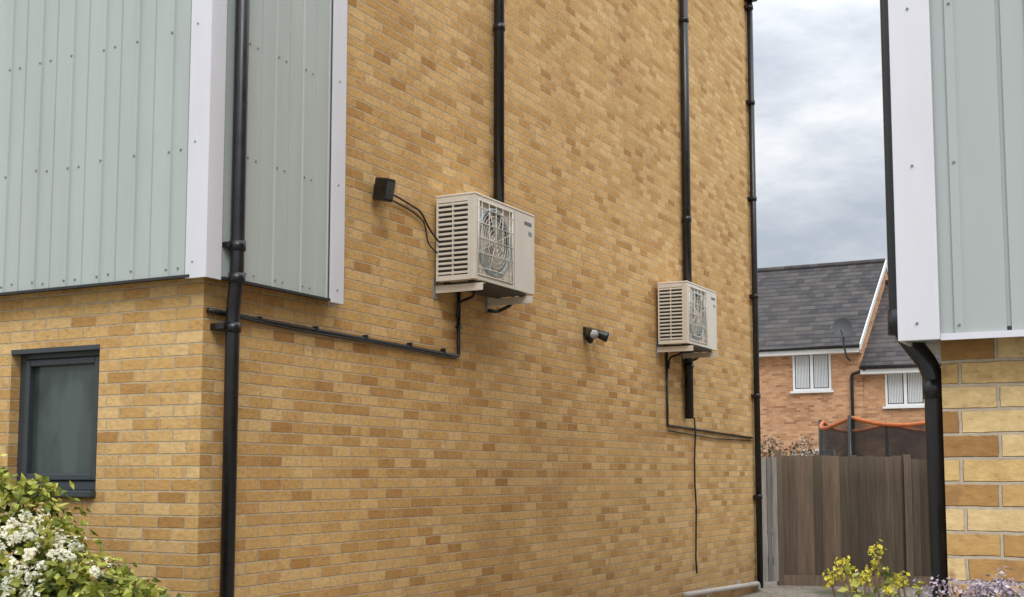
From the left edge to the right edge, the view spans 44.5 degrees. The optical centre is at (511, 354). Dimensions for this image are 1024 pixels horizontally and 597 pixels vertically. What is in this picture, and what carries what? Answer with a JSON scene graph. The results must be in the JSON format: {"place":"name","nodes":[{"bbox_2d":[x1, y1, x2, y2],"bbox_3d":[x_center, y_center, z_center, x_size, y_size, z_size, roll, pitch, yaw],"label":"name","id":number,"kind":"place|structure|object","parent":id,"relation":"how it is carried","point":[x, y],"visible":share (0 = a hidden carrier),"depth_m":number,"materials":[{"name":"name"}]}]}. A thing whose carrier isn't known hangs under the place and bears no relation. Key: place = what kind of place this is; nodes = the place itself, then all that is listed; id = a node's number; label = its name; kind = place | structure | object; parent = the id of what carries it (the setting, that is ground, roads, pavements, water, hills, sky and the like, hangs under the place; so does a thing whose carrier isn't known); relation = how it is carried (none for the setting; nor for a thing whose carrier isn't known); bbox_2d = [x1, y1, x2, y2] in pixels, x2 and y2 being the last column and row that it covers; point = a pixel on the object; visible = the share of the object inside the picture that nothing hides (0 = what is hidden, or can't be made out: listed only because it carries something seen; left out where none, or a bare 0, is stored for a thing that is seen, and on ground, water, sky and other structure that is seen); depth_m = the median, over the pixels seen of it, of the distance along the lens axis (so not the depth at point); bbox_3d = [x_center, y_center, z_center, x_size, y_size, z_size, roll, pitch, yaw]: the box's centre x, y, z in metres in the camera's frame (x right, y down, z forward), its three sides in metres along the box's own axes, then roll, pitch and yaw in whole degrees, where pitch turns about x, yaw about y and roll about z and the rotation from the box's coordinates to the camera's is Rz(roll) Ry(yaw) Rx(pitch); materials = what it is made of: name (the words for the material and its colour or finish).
{"place":"outdoors","nodes":[
{"label":"outdoors","id":0,"kind":"place"},
{"bbox_2d":[0,0,756,596],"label":"brick walls","id":1,"kind":"structure","parent":0,"point":[536,448],"depth_m":10.58,"materials":[{"name":"yellow brick"}]},
{"bbox_2d":[11,344,99,354],"bbox_3d":[-2.980,-0.029,8.219,0.810,0.030,0.074,-3,-6,28],"label":"window head","id":2,"kind":"object","parent":1,"relation":"attached to","point":[67,349],"depth_m":8.19},
{"bbox_2d":[16,350,99,490],"bbox_3d":[-2.947,0.426,8.236,0.810,0.930,0.055,-3,-6,28],"label":"window frame","id":3,"kind":"object","parent":1,"relation":"attached to","point":[81,485],"visible":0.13,"depth_m":8.35,"materials":[{"name":"black metal"}]},
{"bbox_2d":[22,356,99,480],"bbox_3d":[-2.953,0.425,8.225,0.682,0.802,0.060,-3,-6,28],"label":"window sash","id":4,"kind":"object","parent":3,"relation":"in","point":[31,365],"depth_m":8.28,"materials":[{"name":"black metal"}]},
{"bbox_2d":[31,364,94,472],"bbox_3d":[-2.944,0.427,8.242,0.602,0.722,0.008,-3,-6,28],"label":"window glass","id":5,"kind":"object","parent":4,"relation":"in","point":[63,418],"visible":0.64,"depth_m":8.24,"materials":[{"name":"grey glass"}]},
{"bbox_2d":[43,490,95,497],"bbox_3d":[-2.989,0.902,8.111,0.820,0.042,0.115,-3,-6,28],"label":"window sill","id":6,"kind":"structure","parent":1,"relation":"attached to","point":[79,493],"depth_m":7.92,"materials":[{"name":"grey metal"}]},
{"bbox_2d":[3,278,183,295],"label":"cladding soffit front","id":7,"kind":"structure","parent":1,"relation":"attached to","point":[97,286],"depth_m":8.04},
{"bbox_2d":[0,0,191,292],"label":"front cladding","id":8,"kind":"structure","parent":1,"relation":"attached to","point":[118,212],"depth_m":8.04,"materials":[{"name":"grey metal"}]},
{"bbox_2d":[0,31,181,287],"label":"front screws","id":9,"kind":"object","parent":8,"relation":"attached to","point":[96,276],"visible":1,"depth_m":8.03,"materials":[{"name":"grey metal"}]},
{"bbox_2d":[185,0,195,278],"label":"front trim lip","id":10,"kind":"object","parent":8,"relation":"attached to","point":[190,148],"visible":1,"depth_m":7.63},
{"bbox_2d":[189,0,226,279],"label":"corner trim","id":11,"kind":"structure","parent":8,"relation":"attached to","point":[208,148],"depth_m":7.60,"materials":[{"name":"white metal"}]},
{"bbox_2d":[0,274,330,300],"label":"drip flashing","id":12,"kind":"object","parent":1,"relation":"attached to","point":[154,279],"visible":1,"depth_m":7.96,"materials":[{"name":"grey metal"}]},
{"bbox_2d":[210,0,249,596],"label":"drainpipe","id":13,"kind":"object","parent":1,"relation":"attached to","point":[235,245],"visible":1,"depth_m":7.64,"materials":[{"name":"black plastic"}]},
{"bbox_2d":[221,279,314,298],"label":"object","id":14,"kind":"structure","parent":1,"relation":"attached to","point":[273,290],"depth_m":8.22,"materials":[{"name":"grey metal"}]},
{"bbox_2d":[221,0,331,297],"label":"side cladding","id":15,"kind":"structure","parent":1,"relation":"attached to","point":[287,210],"depth_m":8.24,"materials":[{"name":"grey metal"}]},
{"bbox_2d":[245,43,340,290],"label":"side screws","id":16,"kind":"object","parent":15,"relation":"attached to","point":[284,171],"visible":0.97,"depth_m":8.20,"materials":[{"name":"grey metal"}]},
{"bbox_2d":[206,292,461,358],"bbox_3d":[-1.138,-0.409,8.988,0.053,0.662,3.040,-3,-6,28],"label":"cable conduit","id":17,"kind":"object","parent":1,"relation":"attached to","point":[316,330],"visible":0.92,"depth_m":8.94,"materials":[{"name":"black plastic"}]},
{"bbox_2d":[328,0,347,305],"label":"end trim","id":18,"kind":"structure","parent":1,"relation":"attached to","point":[337,156],"depth_m":8.74,"materials":[{"name":"white metal"}]},
{"bbox_2d":[372,177,438,252],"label":"electrical junction box","id":19,"kind":"structure","parent":1,"relation":"attached to","point":[384,189],"depth_m":9.22,"materials":[{"name":"black plastic"}]},
{"bbox_2d":[433,192,534,317],"bbox_3d":[-0.195,-0.764,10.395,0.440,0.947,1.104,-3,-6,28],"label":"air conditioner","id":20,"kind":"object","parent":1,"relation":"attached to","point":[485,246],"visible":1,"depth_m":10.04,"materials":[{"name":"beige paint"}]},
{"bbox_2d":[493,0,504,202],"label":"soil pipe","id":21,"kind":"object","parent":1,"relation":"attached to","point":[499,27],"visible":0.72,"depth_m":10.99,"materials":[{"name":"black plastic"}]},
{"bbox_2d":[583,327,609,343],"bbox_3d":[0.835,-0.193,12.549,0.203,0.171,0.405,-3,-6,28],"label":"twin spotlight","id":22,"kind":"object","parent":1,"relation":"attached to","point":[590,334],"visible":1,"depth_m":12.53,"materials":[{"name":"black plastic"}]},
{"bbox_2d":[679,0,693,418],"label":"soil pipe","id":23,"kind":"object","parent":1,"relation":"attached to","point":[686,190],"visible":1,"depth_m":15.24,"materials":[{"name":"black plastic"}]},
{"bbox_2d":[656,281,717,368],"bbox_3d":[2.074,-0.306,14.657,0.440,0.962,1.084,-3,-6,28],"label":"air conditioner","id":24,"kind":"object","parent":1,"relation":"attached to","point":[687,318],"visible":1,"depth_m":14.27,"materials":[{"name":"beige paint"}]},
{"bbox_2d":[666,352,752,440],"bbox_3d":[2.562,0.503,15.934,0.027,1.148,3.284,-3,-6,28],"label":"cable conduit","id":25,"kind":"object","parent":1,"relation":"attached to","point":[676,426],"visible":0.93,"depth_m":14.88,"materials":[{"name":"black plastic"}]},
{"bbox_2d":[694,417,697,572],"bbox_3d":[2.226,1.701,15.158,0.032,1.881,0.045,-3,-6,28],"label":"hanging cable","id":26,"kind":"object","parent":25,"relation":"hanging from","point":[695,496],"visible":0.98,"depth_m":15.14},
{"bbox_2d":[682,580,760,596],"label":"waste pipe","id":27,"kind":"object","parent":1,"relation":"attached to","point":[707,591],"visible":1,"depth_m":15.74,"materials":[{"name":"white plastic"}]},
{"bbox_2d":[744,0,762,587],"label":"drainpipe","id":28,"kind":"object","parent":1,"relation":"attached to","point":[752,199],"visible":1,"depth_m":17.58,"materials":[{"name":"black plastic"}]},
{"bbox_2d":[752,0,887,271],"label":"sky","id":29,"kind":"structure","parent":0,"point":[820,164],"materials":[{"name":"grey"}]},
{"bbox_2d":[759,269,887,524],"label":"brick walls","id":30,"kind":"structure","parent":0,"point":[787,418],"depth_m":40.17,"materials":[{"name":"orange brick"}]},
{"bbox_2d":[759,352,861,356],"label":"soffit","id":31,"kind":"structure","parent":30,"relation":"attached to","point":[809,354],"depth_m":39.93,"materials":[{"name":"white plastic"}]},
{"bbox_2d":[790,390,833,393],"bbox_3d":[9.583,1.191,39.956,1.390,0.068,0.069,-3,-6,28],"label":"window sill","id":32,"kind":"structure","parent":30,"relation":"attached to","point":[817,391],"depth_m":39.89,"materials":[{"name":"white plastic"}]},
{"bbox_2d":[792,354,831,390],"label":"window frame","id":33,"kind":"object","parent":30,"relation":"attached to","point":[811,373],"visible":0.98,"depth_m":40.03,"materials":[{"name":"white plastic"}]},
{"bbox_2d":[796,356,808,387],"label":"blind slats","id":34,"kind":"object","parent":33,"relation":"attached to","point":[802,375],"visible":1,"depth_m":40.21,"materials":[{"name":"white fabric"}]},
{"bbox_2d":[795,354,828,388],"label":"window pane","id":35,"kind":"object","parent":33,"relation":"in","point":[813,372],"visible":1,"depth_m":40.08,"materials":[{"name":"grey glass"}]},
{"bbox_2d":[814,355,827,387],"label":"blind slats","id":36,"kind":"object","parent":33,"relation":"attached to","point":[820,375],"visible":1,"depth_m":39.93,"materials":[{"name":"white fabric"}]},
{"bbox_2d":[758,263,887,351],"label":"tiled roof","id":37,"kind":"structure","parent":30,"relation":"on","point":[804,307],"depth_m":42.07,"materials":[{"name":"tile"}]},
{"bbox_2d":[759,343,858,351],"bbox_3d":[5.264,-0.004,41.977,12.600,0.114,0.120,-3,-6,28],"label":"gutter","id":38,"kind":"object","parent":37,"relation":"attached to","point":[806,347],"visible":0.34,"depth_m":39.75,"materials":[{"name":"black plastic"}]},
{"bbox_2d":[759,348,859,355],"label":"fascia","id":39,"kind":"structure","parent":37,"relation":"attached to","point":[801,352],"depth_m":39.83,"materials":[{"name":"white plastic"}]},
{"bbox_2d":[757,258,884,272],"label":"ridge tiles","id":40,"kind":"object","parent":37,"relation":"on","point":[824,265],"visible":0.34,"depth_m":44.16,"materials":[{"name":"tile"}]},
{"bbox_2d":[859,260,886,349],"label":"bargeboard","id":41,"kind":"object","parent":37,"relation":"attached to","point":[872,305],"visible":1,"depth_m":40.96,"materials":[{"name":"white plastic"}]},
{"bbox_2d":[832,318,851,360],"bbox_3d":[10.408,-0.492,38.891,0.532,1.293,1.359,-5,-7,42],"label":"satellite dish","id":42,"kind":"object","parent":30,"relation":"attached to","point":[842,327],"visible":1,"depth_m":38.80,"materials":[{"name":"grey metal"}]},
{"bbox_2d":[850,364,868,415],"bbox_3d":[10.899,2.776,38.940,0.147,4.939,0.737,3,-6,-32],"label":"drainpipe","id":43,"kind":"object","parent":30,"relation":"attached to","point":[852,389],"visible":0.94,"depth_m":39.30,"materials":[{"name":"black plastic"}]},
{"bbox_2d":[738,525,929,596],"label":"ground","id":44,"kind":"structure","parent":0,"point":[771,589],"depth_m":17.23,"materials":[{"name":"grey concrete"}]},
{"bbox_2d":[0,454,192,596],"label":"flowering shrub","id":45,"kind":"object","parent":44,"relation":"on","point":[41,567],"visible":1,"depth_m":6.46,"materials":[{"name":"green plant"}]},
{"bbox_2d":[761,444,817,499],"bbox_3d":[6.876,3.482,33.248,3.916,2.683,1.692,-3,-6,28],"label":"garden bush","id":46,"kind":"object","parent":44,"relation":"on","point":[773,455],"visible":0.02,"depth_m":33.16,"materials":[{"name":"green plant"}]},
{"bbox_2d":[761,434,818,470],"bbox_3d":[5.890,2.884,25.980,1.944,2.467,0.980,-3,-6,28],"label":"garden bush","id":47,"kind":"object","parent":44,"relation":"on","point":[791,451],"visible":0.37,"depth_m":26.16,"materials":[{"name":"beige plant"}]},
{"bbox_2d":[774,451,929,586],"bbox_3d":[5.726,2.367,18.058,3.760,1.950,0.080,-1,-6,8],"label":"timber fence","id":48,"kind":"object","parent":44,"relation":"on","point":[830,509],"visible":0.52,"depth_m":18.17,"materials":[{"name":"brown wood"}]},
{"bbox_2d":[761,457,778,581],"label":"concrete fence post","id":49,"kind":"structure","parent":48,"relation":"attached to","point":[769,513],"depth_m":18.21,"materials":[{"name":"grey concrete"}]},
{"bbox_2d":[818,415,925,459],"bbox_3d":[7.612,2.507,23.219,3.788,2.660,3.668,-3,-6,28],"label":"trampoline","id":50,"kind":"object","parent":44,"relation":"on","point":[851,435],"visible":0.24,"depth_m":22.05,"materials":[{"name":"fabric"}]},
{"bbox_2d":[822,539,927,596],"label":"yellow flowering plant","id":51,"kind":"object","parent":44,"relation":"on","point":[886,587],"visible":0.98,"depth_m":2.96,"materials":[{"name":"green plant"}]},
{"bbox_2d":[913,566,1023,596],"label":"mauve flowering plant","id":52,"kind":"object","parent":44,"relation":"on","point":[1000,587],"visible":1,"depth_m":2.99,"materials":[{"name":"purple plant"}]},
{"bbox_2d":[863,369,924,422],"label":"brick walls","id":53,"kind":"structure","parent":0,"point":[874,395],"depth_m":39.05,"materials":[{"name":"brick"}]},
{"bbox_2d":[861,372,919,374],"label":"soffit","id":54,"kind":"structure","parent":53,"relation":"attached to","point":[890,373],"depth_m":38.80,"materials":[{"name":"white plastic"}]},
{"bbox_2d":[860,284,940,369],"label":"tiled roof","id":55,"kind":"structure","parent":53,"relation":"on","point":[883,347],"depth_m":39.69,"materials":[{"name":"tile"}]},
{"bbox_2d":[860,368,919,373],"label":"fascia","id":56,"kind":"structure","parent":55,"relation":"attached to","point":[893,370],"depth_m":38.64,"materials":[{"name":"white plastic"}]},
{"bbox_2d":[859,363,940,368],"bbox_3d":[16.334,0.132,36.133,12.400,0.114,0.120,-3,-6,28],"label":"gutter","id":57,"kind":"object","parent":55,"relation":"attached to","point":[889,366],"visible":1,"depth_m":38.55,"materials":[{"name":"black plastic"}]},
{"bbox_2d":[883,405,924,408],"bbox_3d":[12.156,1.623,38.603,1.380,0.068,0.069,-3,-6,28],"label":"window sill","id":58,"kind":"structure","parent":53,"relation":"attached to","point":[893,407],"depth_m":38.63,"materials":[{"name":"white plastic"}]},
{"bbox_2d":[885,368,923,405],"bbox_3d":[12.190,0.997,38.728,1.220,1.200,0.084,-3,-6,28],"label":"window frame","id":59,"kind":"object","parent":53,"relation":"attached to","point":[905,391],"visible":0.6,"depth_m":38.71,"materials":[{"name":"white plastic"}]},
{"bbox_2d":[888,373,902,402],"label":"blind slats","id":60,"kind":"object","parent":59,"relation":"attached to","point":[896,388],"visible":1,"depth_m":38.85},
{"bbox_2d":[887,373,923,403],"bbox_3d":[12.185,0.996,38.719,1.100,1.080,0.002,-3,-6,28],"label":"window pane","id":61,"kind":"object","parent":59,"relation":"in","point":[903,389],"visible":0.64,"depth_m":38.72,"materials":[{"name":"grey glass"}]},
{"bbox_2d":[908,373,922,402],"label":"blind slats","id":62,"kind":"object","parent":59,"relation":"attached to","point":[914,387],"visible":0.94,"depth_m":38.58,"materials":[{"name":"white fabric"}]},
{"bbox_2d":[940,337,1023,596],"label":"brick walls","id":63,"kind":"structure","parent":0,"point":[983,403],"depth_m":3.82,"materials":[{"name":"beige brick"}]},
{"bbox_2d":[880,0,948,596],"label":"drainpipe","id":64,"kind":"object","parent":63,"relation":"attached to","point":[923,357],"visible":0.64,"depth_m":3.95,"materials":[{"name":"black plastic"}]},
{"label":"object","id":65,"kind":"object","parent":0,"visible":0},
{"bbox_2d":[911,340,940,355],"bbox_3d":[1.881,-2.665,5.292,0.083,5.480,2.500,-3,-6,28],"label":"side return","id":66,"kind":"object","parent":65,"relation":"attached to","point":[933,346],"visible":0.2,"depth_m":4.08,"materials":[{"name":"white metal"}]},
{"bbox_2d":[929,0,1023,335],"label":"front cladding","id":67,"kind":"structure","parent":65,"relation":"attached to","point":[977,57],"depth_m":3.79,"materials":[{"name":"grey metal"}]},
{"bbox_2d":[888,0,939,345],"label":"corner trim","id":68,"kind":"structure","parent":67,"relation":"attached to","point":[917,282],"depth_m":3.86,"materials":[{"name":"white metal"}]},
{"bbox_2d":[906,2,960,325],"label":"screws","id":69,"kind":"object","parent":67,"relation":"attached to","point":[959,324],"visible":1,"depth_m":3.81,"materials":[{"name":"grey metal"}]},
{"bbox_2d":[940,329,1023,339],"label":"bottom flashing","id":70,"kind":"object","parent":67,"relation":"attached to","point":[983,334],"visible":1,"depth_m":3.73,"materials":[{"name":"white metal"}]}
]}

